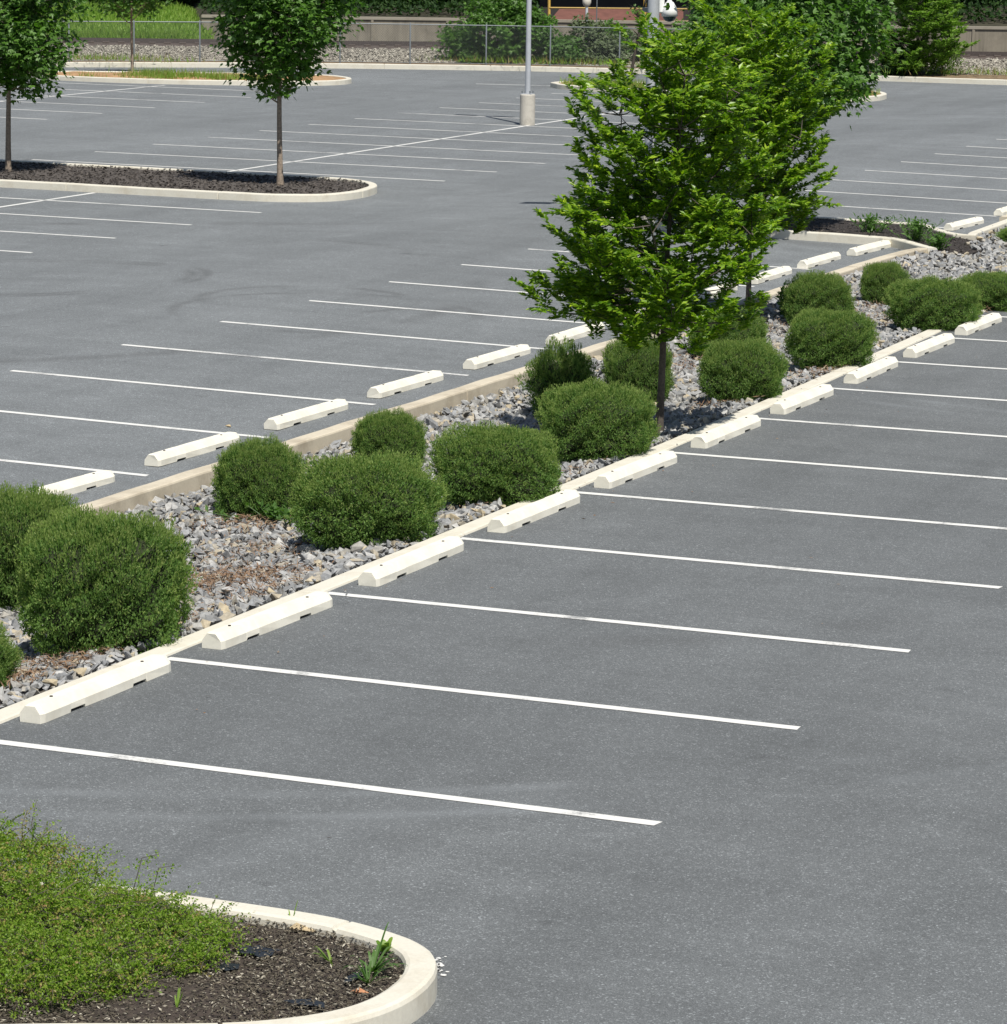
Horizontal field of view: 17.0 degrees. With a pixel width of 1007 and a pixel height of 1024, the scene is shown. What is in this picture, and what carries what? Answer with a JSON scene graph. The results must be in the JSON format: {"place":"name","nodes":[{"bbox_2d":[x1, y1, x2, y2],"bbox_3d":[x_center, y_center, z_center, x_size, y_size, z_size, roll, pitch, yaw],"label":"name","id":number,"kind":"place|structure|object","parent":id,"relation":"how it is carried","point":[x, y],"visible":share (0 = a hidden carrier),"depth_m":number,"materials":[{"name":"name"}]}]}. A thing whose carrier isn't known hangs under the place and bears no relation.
{"place":"outdoors","nodes":[
{"label":"outdoors","id":0,"kind":"place"},
{"bbox_2d":[46,12,204,34],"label":"embankment","id":1,"kind":"object","parent":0,"point":[140,24],"depth_m":129.18,"materials":[{"name":"green plant"}]},
{"bbox_2d":[41,0,214,38],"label":"bank grass","id":2,"kind":"structure","parent":1,"relation":"on","point":[180,11],"depth_m":128.93,"materials":[{"name":"green plant"}]},
{"bbox_2d":[0,224,1006,708],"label":"median ground","id":3,"kind":"structure","parent":0,"point":[500,509],"depth_m":32.28,"materials":[{"name":"grey gravel"}]},
{"bbox_2d":[0,619,26,689],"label":"clipped shrub","id":4,"kind":"object","parent":3,"relation":"on","point":[8,663],"visible":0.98,"depth_m":24.42,"materials":[{"name":"green plant"}]},
{"bbox_2d":[0,479,79,612],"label":"clipped shrub","id":5,"kind":"object","parent":3,"relation":"on","point":[21,510],"visible":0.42,"depth_m":28.02,"materials":[{"name":"green plant"}]},
{"bbox_2d":[13,503,202,656],"bbox_3d":[-3.007,0.562,25.643,1.444,1.259,1.192,0,10,-6],"label":"clipped shrub","id":6,"kind":"object","parent":3,"relation":"on","point":[101,579],"visible":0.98,"depth_m":25.29,"materials":[{"name":"green plant"}]},
{"bbox_2d":[194,498,296,523],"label":"weed plant","id":7,"kind":"object","parent":3,"relation":"on","point":[274,512],"visible":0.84,"depth_m":32.15,"materials":[{"name":"green plant"}]},
{"bbox_2d":[210,432,306,521],"bbox_3d":[-2.370,-0.315,32.651,0.984,0.935,0.939,1,10,2],"label":"clipped shrub","id":8,"kind":"object","parent":3,"relation":"on","point":[250,472],"visible":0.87,"depth_m":32.38,"materials":[{"name":"green plant"}]},
{"bbox_2d":[283,449,452,549],"bbox_3d":[-1.217,-0.099,30.223,1.507,0.952,1.252,2,10,6],"label":"clipped shrub","id":9,"kind":"object","parent":3,"relation":"on","point":[352,500],"visible":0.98,"depth_m":29.86,"materials":[{"name":"green plant"}]},
{"bbox_2d":[349,405,429,464],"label":"clipped shrub","id":10,"kind":"object","parent":3,"relation":"on","point":[386,428],"visible":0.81,"depth_m":35.25,"materials":[{"name":"green plant"}]},
{"bbox_2d":[422,419,564,508],"bbox_3d":[-0.104,-0.425,32.104,1.353,0.877,1.117,0,10,-6],"label":"clipped shrub","id":11,"kind":"object","parent":3,"relation":"on","point":[486,462],"visible":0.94,"depth_m":31.78,"materials":[{"name":"green plant"}]},
{"bbox_2d":[0,296,995,688],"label":"leaf litter","id":12,"kind":"object","parent":3,"relation":"on","point":[32,672],"visible":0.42,"depth_m":28.75,"materials":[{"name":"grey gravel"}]},
{"bbox_2d":[514,335,601,416],"bbox_3d":[0.717,-1.522,39.164,1.094,1.149,0.982,5,11,23],"label":"clipped shrub","id":13,"kind":"object","parent":3,"relation":"on","point":[561,366],"visible":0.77,"depth_m":38.96,"materials":[{"name":"green plant"}]},
{"bbox_2d":[533,376,661,462],"bbox_3d":[0.966,-0.911,34.867,1.356,1.001,1.118,2,10,7],"label":"clipped shrub","id":14,"kind":"object","parent":3,"relation":"on","point":[591,419],"visible":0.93,"depth_m":34.53,"materials":[{"name":"green plant"}]},
{"bbox_2d":[600,336,675,401],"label":"clipped shrub","id":15,"kind":"object","parent":3,"relation":"on","point":[640,369],"visible":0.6,"depth_m":39.70,"materials":[{"name":"green plant"}]},
{"bbox_2d":[509,10,799,436],"bbox_3d":[1.567,-3.006,36.126,3.105,4.689,2.911,5,11,23],"label":"elm tree","id":16,"kind":"object","parent":3,"relation":"on","point":[619,272],"visible":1,"depth_m":35.63,"materials":[{"name":"green plant"}]},
{"bbox_2d":[685,307,769,359],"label":"clipped shrub","id":17,"kind":"object","parent":3,"relation":"on","point":[758,327],"visible":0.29,"depth_m":44.03,"materials":[{"name":"green plant"}]},
{"bbox_2d":[696,335,790,401],"bbox_3d":[2.781,-1.635,39.219,1.128,0.852,1.045,2,10,6],"label":"clipped shrub","id":18,"kind":"object","parent":3,"relation":"on","point":[744,369],"visible":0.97,"depth_m":38.91,"materials":[{"name":"green plant"}]},
{"bbox_2d":[659,0,852,308],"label":"elm tree","id":19,"kind":"object","parent":3,"relation":"on","point":[783,180],"visible":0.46,"depth_m":46.71,"materials":[{"name":"green plant"}]},
{"bbox_2d":[779,268,856,323],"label":"clipped shrub","id":20,"kind":"object","parent":3,"relation":"on","point":[833,290],"visible":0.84,"depth_m":47.31,"materials":[{"name":"green plant"}]},
{"bbox_2d":[782,306,881,369],"bbox_3d":[4.118,-2.141,42.119,1.219,0.852,1.125,0,10,-7],"label":"clipped shrub","id":21,"kind":"object","parent":3,"relation":"on","point":[820,336],"visible":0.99,"depth_m":41.79,"materials":[{"name":"green plant"}]},
{"bbox_2d":[858,260,911,304],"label":"clipped shrub","id":22,"kind":"object","parent":3,"relation":"on","point":[876,277],"visible":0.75,"depth_m":50.16,"materials":[{"name":"green plant"}]},
{"bbox_2d":[881,274,985,330],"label":"clipped shrub","id":23,"kind":"object","parent":3,"relation":"on","point":[950,303],"visible":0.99,"depth_m":45.74,"materials":[{"name":"green plant"}]},
{"bbox_2d":[958,269,1006,311],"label":"clipped shrub","id":24,"kind":"object","parent":3,"relation":"on","point":[994,291],"visible":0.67,"depth_m":48.13,"materials":[{"name":"green plant"}]},
{"bbox_2d":[0,309,1006,1023],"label":"asphalt","id":25,"kind":"structure","parent":0,"point":[838,855],"depth_m":22.39,"materials":[{"name":"grey asphalt"}]},
{"bbox_2d":[20,654,170,723],"bbox_3d":[-2.863,1.232,23.782,0.195,0.126,1.846,5,11,23],"label":"wheel stop","id":26,"kind":"object","parent":25,"relation":"on","point":[55,705],"visible":1,"depth_m":23.62,"materials":[{"name":"concrete"}]},
{"bbox_2d":[0,874,436,1023],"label":"kerb","id":27,"kind":"structure","parent":25,"relation":"on","point":[409,996],"depth_m":17.25,"materials":[{"name":"concrete"}]},
{"bbox_2d":[0,886,404,1023],"bbox_3d":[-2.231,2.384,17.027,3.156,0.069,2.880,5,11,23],"label":"mulch","id":28,"kind":"object","parent":27,"relation":"in","point":[292,978],"visible":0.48,"depth_m":17.08,"materials":[{"name":"brown wood"}]},
{"bbox_2d":[0,800,275,1018],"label":"ground cover","id":29,"kind":"object","parent":28,"relation":"on","point":[132,901],"visible":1,"depth_m":17.53,"materials":[{"name":"green plant"}]},
{"bbox_2d":[345,922,406,974],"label":"grass tuft","id":30,"kind":"object","parent":28,"relation":"on","point":[374,965],"visible":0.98,"depth_m":17.30,"materials":[{"name":"green plant"}]},
{"bbox_2d":[202,591,332,649],"bbox_3d":[-1.819,0.826,26.160,0.195,0.126,1.846,5,11,24],"label":"wheel stop","id":31,"kind":"object","parent":25,"relation":"on","point":[258,624],"visible":1,"depth_m":26.00,"materials":[{"name":"concrete"}]},
{"bbox_2d":[0,740,660,824],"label":"parking line","id":32,"kind":"object","parent":25,"relation":"on","point":[366,787],"visible":1,"depth_m":21.45,"materials":[{"name":"paint"}]},
{"bbox_2d":[358,536,463,586],"bbox_3d":[-0.772,0.406,28.623,0.194,0.126,1.844,5,11,22],"label":"wheel stop","id":33,"kind":"object","parent":25,"relation":"on","point":[404,564],"visible":1,"depth_m":28.45,"materials":[{"name":"concrete"}]},
{"bbox_2d":[168,657,800,729],"bbox_3d":[-0.239,1.282,24.044,4.930,0.001,0.112,5,11,23],"label":"parking line","id":34,"kind":"object","parent":25,"relation":"on","point":[492,694],"visible":0.99,"depth_m":23.98,"materials":[{"name":"paint"}]},
{"bbox_2d":[0,308,988,723],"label":"kerb","id":35,"kind":"structure","parent":25,"relation":"on","point":[184,642],"depth_m":30.32,"materials":[{"name":"concrete"}]},
{"bbox_2d":[487,489,579,532],"bbox_3d":[0.293,-0.021,31.123,0.193,0.126,1.846,5,11,23],"label":"wheel stop","id":36,"kind":"object","parent":25,"relation":"on","point":[530,512],"visible":1,"depth_m":30.94,"materials":[{"name":"concrete"}]},
{"bbox_2d":[328,592,909,651],"bbox_3d":[0.825,0.857,26.536,4.927,0.001,0.113,5,11,23],"label":"parking line","id":37,"kind":"object","parent":25,"relation":"on","point":[631,623],"visible":0.99,"depth_m":26.48,"materials":[{"name":"paint"}]},
{"bbox_2d":[594,450,676,488],"bbox_3d":[1.325,-0.435,33.552,0.195,0.126,1.846,5,11,23],"label":"wheel stop","id":38,"kind":"object","parent":25,"relation":"on","point":[621,475],"visible":1,"depth_m":33.36,"materials":[{"name":"concrete"}]},
{"bbox_2d":[691,414,760,448],"bbox_3d":[2.392,-0.875,36.124,0.195,0.126,1.846,5,11,22],"label":"wheel stop","id":39,"kind":"object","parent":25,"relation":"on","point":[723,432],"visible":1,"depth_m":35.93,"materials":[{"name":"concrete"}]},
{"bbox_2d":[461,537,1002,588],"bbox_3d":[1.881,0.431,29.032,4.931,0.001,0.112,5,11,23],"label":"parking line","id":40,"kind":"object","parent":25,"relation":"on","point":[750,564],"visible":0.99,"depth_m":28.98,"materials":[{"name":"paint"}]},
{"bbox_2d":[578,491,1006,529],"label":"parking line","id":41,"kind":"object","parent":25,"relation":"on","point":[875,517],"visible":0.98,"depth_m":31.61,"materials":[{"name":"paint"}]},
{"bbox_2d":[770,384,833,414],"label":"wheel stop","id":42,"kind":"object","parent":25,"relation":"on","point":[799,400],"visible":1,"depth_m":38.42,"materials":[{"name":"concrete"}]},
{"bbox_2d":[675,452,1006,479],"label":"parking line","id":43,"kind":"object","parent":25,"relation":"on","point":[841,465],"visible":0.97,"depth_m":34.27,"materials":[{"name":"paint"}]},
{"bbox_2d":[843,356,897,383],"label":"wheel stop","id":44,"kind":"object","parent":25,"relation":"on","point":[870,370],"visible":1,"depth_m":41.00,"materials":[{"name":"concrete"}]},
{"bbox_2d":[760,418,1006,436],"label":"parking line","id":45,"kind":"object","parent":25,"relation":"on","point":[884,427],"visible":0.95,"depth_m":36.89,"materials":[{"name":"paint"}]},
{"bbox_2d":[903,333,954,357],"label":"wheel stop","id":46,"kind":"object","parent":25,"relation":"on","point":[928,346],"visible":1,"depth_m":43.47,"materials":[{"name":"concrete"}]},
{"bbox_2d":[954,313,1001,334],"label":"wheel stop","id":47,"kind":"object","parent":25,"relation":"on","point":[982,322],"visible":0.99,"depth_m":45.84,"materials":[{"name":"concrete"}]},
{"bbox_2d":[0,67,1006,505],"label":"asphalt","id":48,"kind":"structure","parent":0,"point":[88,301],"depth_m":57.67,"materials":[{"name":"grey asphalt"}]},
{"bbox_2d":[30,470,114,496],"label":"wheel stop","id":49,"kind":"object","parent":48,"relation":"on","point":[77,484],"visible":0.52,"depth_m":33.79,"materials":[{"name":"concrete"}]},
{"bbox_2d":[0,410,263,437],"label":"parking line","id":50,"kind":"object","parent":48,"relation":"on","point":[124,423],"visible":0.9,"depth_m":37.88,"materials":[{"name":"paint"}]},
{"bbox_2d":[0,159,376,201],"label":"kerb","id":51,"kind":"structure","parent":48,"relation":"on","point":[370,190],"depth_m":66.46,"materials":[{"name":"concrete"}]},
{"bbox_2d":[0,161,368,193],"bbox_3d":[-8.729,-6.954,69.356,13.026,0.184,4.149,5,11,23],"label":"mulch","id":52,"kind":"object","parent":51,"relation":"in","point":[77,180],"visible":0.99,"depth_m":68.44,"materials":[{"name":"black soil"}]},
{"bbox_2d":[0,0,94,170],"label":"maple tree","id":53,"kind":"object","parent":52,"relation":"on","point":[25,26],"visible":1,"depth_m":69.18,"materials":[{"name":"green plant"}]},
{"bbox_2d":[203,0,368,184],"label":"maple tree","id":54,"kind":"object","parent":52,"relation":"on","point":[296,23],"visible":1,"depth_m":66.80,"materials":[{"name":"green plant"}]},
{"bbox_2d":[144,432,239,466],"bbox_3d":[-3.320,-0.684,36.054,0.195,0.126,1.846,5,11,23],"label":"wheel stop","id":55,"kind":"object","parent":48,"relation":"on","point":[187,450],"visible":1,"depth_m":35.87,"materials":[{"name":"concrete"}]},
{"bbox_2d":[11,370,374,404],"bbox_3d":[-3.794,-1.505,40.618,4.966,0.082,0.111,5,11,23],"label":"parking line","id":56,"kind":"object","parent":48,"relation":"on","point":[188,387],"visible":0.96,"depth_m":40.61,"materials":[{"name":"paint"}]},
{"bbox_2d":[37,71,351,85],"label":"kerb","id":57,"kind":"structure","parent":48,"relation":"on","point":[347,80],"depth_m":103.69,"materials":[{"name":"concrete"}]},
{"bbox_2d":[56,71,345,80],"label":"soil","id":58,"kind":"structure","parent":57,"relation":"in","point":[110,74],"depth_m":105.27,"materials":[{"name":"brown soil"}]},
{"bbox_2d":[85,0,177,70],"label":"young tree","id":59,"kind":"object","parent":58,"relation":"on","point":[147,7],"visible":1,"depth_m":107.42,"materials":[{"name":"green plant"}]},
{"bbox_2d":[105,65,282,79],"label":"grass","id":60,"kind":"structure","parent":58,"relation":"on","point":[171,73],"depth_m":104.56,"materials":[{"name":"green plant"}]},
{"bbox_2d":[122,344,467,375],"bbox_3d":[-2.716,-1.949,43.101,4.959,0.082,0.112,5,11,23],"label":"parking line","id":61,"kind":"object","parent":48,"relation":"on","point":[289,359],"visible":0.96,"depth_m":43.11,"materials":[{"name":"paint"}]},
{"bbox_2d":[264,399,347,429],"bbox_3d":[-2.246,-1.126,38.524,0.194,0.126,1.844,5,11,23],"label":"wheel stop","id":62,"kind":"object","parent":48,"relation":"on","point":[303,415],"visible":1,"depth_m":38.36,"materials":[{"name":"concrete"}]},
{"bbox_2d":[220,321,546,349],"bbox_3d":[-1.632,-2.393,45.581,4.943,0.082,0.112,5,11,23],"label":"parking line","id":63,"kind":"object","parent":48,"relation":"on","point":[375,334],"visible":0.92,"depth_m":45.63,"materials":[{"name":"paint"}]},
{"bbox_2d":[367,370,443,397],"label":"wheel stop","id":64,"kind":"object","parent":48,"relation":"on","point":[403,384],"visible":1,"depth_m":40.80,"materials":[{"name":"concrete"}]},
{"bbox_2d":[64,247,926,516],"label":"kerb","id":65,"kind":"structure","parent":48,"relation":"on","point":[192,480],"depth_m":37.04,"materials":[{"name":"concrete"}]},
{"bbox_2d":[463,344,530,369],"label":"wheel stop","id":66,"kind":"object","parent":48,"relation":"on","point":[494,357],"visible":1,"depth_m":43.30,"materials":[{"name":"concrete"}]},
{"bbox_2d":[520,0,534,125],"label":"lamp post","id":67,"kind":"object","parent":48,"relation":"on","point":[527,107],"visible":0.88,"depth_m":87.63,"materials":[{"name":"metal"}]},
{"bbox_2d":[56,62,1006,84],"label":"kerb","id":68,"kind":"structure","parent":48,"relation":"on","point":[504,68],"depth_m":113.47,"materials":[{"name":"concrete"}]},
{"bbox_2d":[545,322,604,344],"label":"wheel stop","id":69,"kind":"object","parent":48,"relation":"on","point":[578,332],"visible":0.7,"depth_m":45.63,"materials":[{"name":"concrete"}]},
{"bbox_2d":[550,81,886,101],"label":"kerb","id":70,"kind":"structure","parent":48,"relation":"on","point":[880,97],"depth_m":102.95,"materials":[{"name":"concrete"}]},
{"bbox_2d":[751,266,791,283],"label":"wheel stop","id":71,"kind":"object","parent":48,"relation":"on","point":[778,272],"visible":0.65,"depth_m":53.18,"materials":[{"name":"concrete"}]},
{"bbox_2d":[634,219,936,254],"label":"kerb","id":72,"kind":"structure","parent":48,"relation":"on","point":[900,243],"depth_m":58.68,"materials":[{"name":"concrete"}]},
{"bbox_2d":[598,214,980,254],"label":"mulch","id":73,"kind":"object","parent":48,"relation":"on","point":[850,227],"visible":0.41,"depth_m":59.53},
{"bbox_2d":[636,0,664,219],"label":"lamp post","id":74,"kind":"object","parent":73,"relation":"on","point":[653,6],"depth_m":59.94,"materials":[{"name":"metal"}]},
{"bbox_2d":[642,0,677,21],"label":"security camera","id":75,"kind":"object","parent":74,"relation":"attached to","point":[670,14],"visible":0.85,"depth_m":60.53,"materials":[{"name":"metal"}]},
{"bbox_2d":[640,0,911,142],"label":"maple tree","id":76,"kind":"object","parent":73,"relation":"on","point":[838,26],"visible":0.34,"depth_m":57.95,"materials":[{"name":"green plant"}]},
{"bbox_2d":[849,212,905,233],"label":"weed plant","id":77,"kind":"object","parent":73,"relation":"on","point":[870,226],"visible":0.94,"depth_m":59.27,"materials":[{"name":"green plant"}]},
{"bbox_2d":[867,216,945,241],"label":"weed plant","id":78,"kind":"object","parent":73,"relation":"on","point":[916,228],"visible":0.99,"depth_m":58.09,"materials":[{"name":"green plant"}]},
{"bbox_2d":[920,231,956,249],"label":"weed plant","id":79,"kind":"object","parent":73,"relation":"on","point":[936,240],"visible":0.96,"depth_m":57.32,"materials":[{"name":"green plant"}]},
{"bbox_2d":[797,252,840,268],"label":"wheel stop","id":80,"kind":"object","parent":48,"relation":"on","point":[818,260],"visible":1,"depth_m":55.23,"materials":[{"name":"concrete"}]},
{"bbox_2d":[684,208,1006,240],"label":"kerb","id":81,"kind":"structure","parent":48,"relation":"on","point":[972,235],"depth_m":60.30,"materials":[{"name":"concrete"}]},
{"bbox_2d":[847,240,890,255],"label":"wheel stop","id":82,"kind":"object","parent":48,"relation":"on","point":[868,248],"visible":1,"depth_m":57.27,"materials":[{"name":"concrete"}]},
{"bbox_2d":[944,217,983,230],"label":"wheel stop","id":83,"kind":"object","parent":48,"relation":"on","point":[964,223],"visible":0.99,"depth_m":61.79,"materials":[{"name":"concrete"}]},
{"bbox_2d":[36,42,1006,74],"bbox_3d":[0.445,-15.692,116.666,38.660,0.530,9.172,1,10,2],"label":"railway ballast","id":84,"kind":"structure","parent":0,"point":[174,51],"depth_m":117.16,"materials":[{"name":"gravel"}]},
{"bbox_2d":[46,37,1006,56],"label":"railway track","id":85,"kind":"structure","parent":84,"relation":"on","point":[434,43],"depth_m":121.96,"materials":[{"name":"brown metal"}]},
{"bbox_2d":[67,61,1006,79],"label":"verge","id":86,"kind":"structure","parent":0,"point":[976,76],"depth_m":114.53,"materials":[{"name":"grey concrete"}]},
{"bbox_2d":[42,20,826,66],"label":"chain link fence","id":87,"kind":"object","parent":86,"relation":"on","point":[340,45],"visible":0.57,"depth_m":114.58,"materials":[{"name":"metal"}]},
{"bbox_2d":[431,20,485,59],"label":"wild bush","id":88,"kind":"object","parent":86,"relation":"on","point":[456,34],"visible":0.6,"depth_m":116.76,"materials":[{"name":"green plant"}]},
{"bbox_2d":[447,0,545,62],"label":"wild bush","id":89,"kind":"object","parent":86,"relation":"on","point":[492,14],"visible":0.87,"depth_m":115.72,"materials":[{"name":"green plant"}]},
{"bbox_2d":[66,51,1006,75],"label":"grass","id":90,"kind":"structure","parent":86,"relation":"on","point":[99,57],"depth_m":112.49,"materials":[{"name":"green plant"}]},
{"bbox_2d":[502,5,570,63],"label":"wild bush","id":91,"kind":"object","parent":86,"relation":"on","point":[545,18],"visible":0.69,"depth_m":116.02,"materials":[{"name":"green plant"}]},
{"bbox_2d":[534,34,588,64],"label":"wild bush","id":92,"kind":"object","parent":86,"relation":"on","point":[574,52],"visible":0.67,"depth_m":115.95,"materials":[{"name":"green plant"}]},
{"bbox_2d":[555,12,618,60],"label":"wild bush","id":93,"kind":"object","parent":86,"relation":"on","point":[595,31],"visible":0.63,"depth_m":116.79,"materials":[{"name":"green plant"}]},
{"bbox_2d":[581,32,632,63],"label":"wild bush","id":94,"kind":"object","parent":86,"relation":"on","point":[610,51],"visible":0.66,"depth_m":116.20,"materials":[{"name":"green plant"}]},
{"bbox_2d":[873,43,921,75],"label":"wild bush","id":95,"kind":"object","parent":86,"relation":"on","point":[901,72],"visible":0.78,"depth_m":112.03,"materials":[{"name":"green plant"}]},
{"bbox_2d":[864,0,980,74],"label":"pine tree","id":96,"kind":"object","parent":86,"relation":"on","point":[931,22],"visible":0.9,"depth_m":111.64,"materials":[{"name":"green plant"}]},
{"bbox_2d":[919,38,973,75],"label":"wild bush","id":97,"kind":"object","parent":86,"relation":"on","point":[954,57],"visible":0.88,"depth_m":112.28,"materials":[{"name":"green plant"}]},
{"bbox_2d":[173,0,1006,25],"bbox_3d":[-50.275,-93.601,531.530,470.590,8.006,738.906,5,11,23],"label":"hill","id":98,"kind":"structure","parent":0,"point":[987,22],"depth_m":132.84,"materials":[{"name":"green plant"}]},
{"bbox_2d":[60,0,1006,23],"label":"undergrowth","id":99,"kind":"object","parent":98,"relation":"on","point":[408,6],"visible":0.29,"depth_m":132.92,"materials":[{"name":"green plant"}]},
{"bbox_2d":[201,15,1006,51],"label":"concrete wall","id":100,"kind":"structure","parent":98,"relation":"on","point":[993,38],"depth_m":131.53,"materials":[{"name":"grey concrete"}]},
{"bbox_2d":[540,0,697,21],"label":"rail shed","id":101,"kind":"structure","parent":98,"relation":"on","point":[606,9],"depth_m":133.62,"materials":[{"name":"metal"}]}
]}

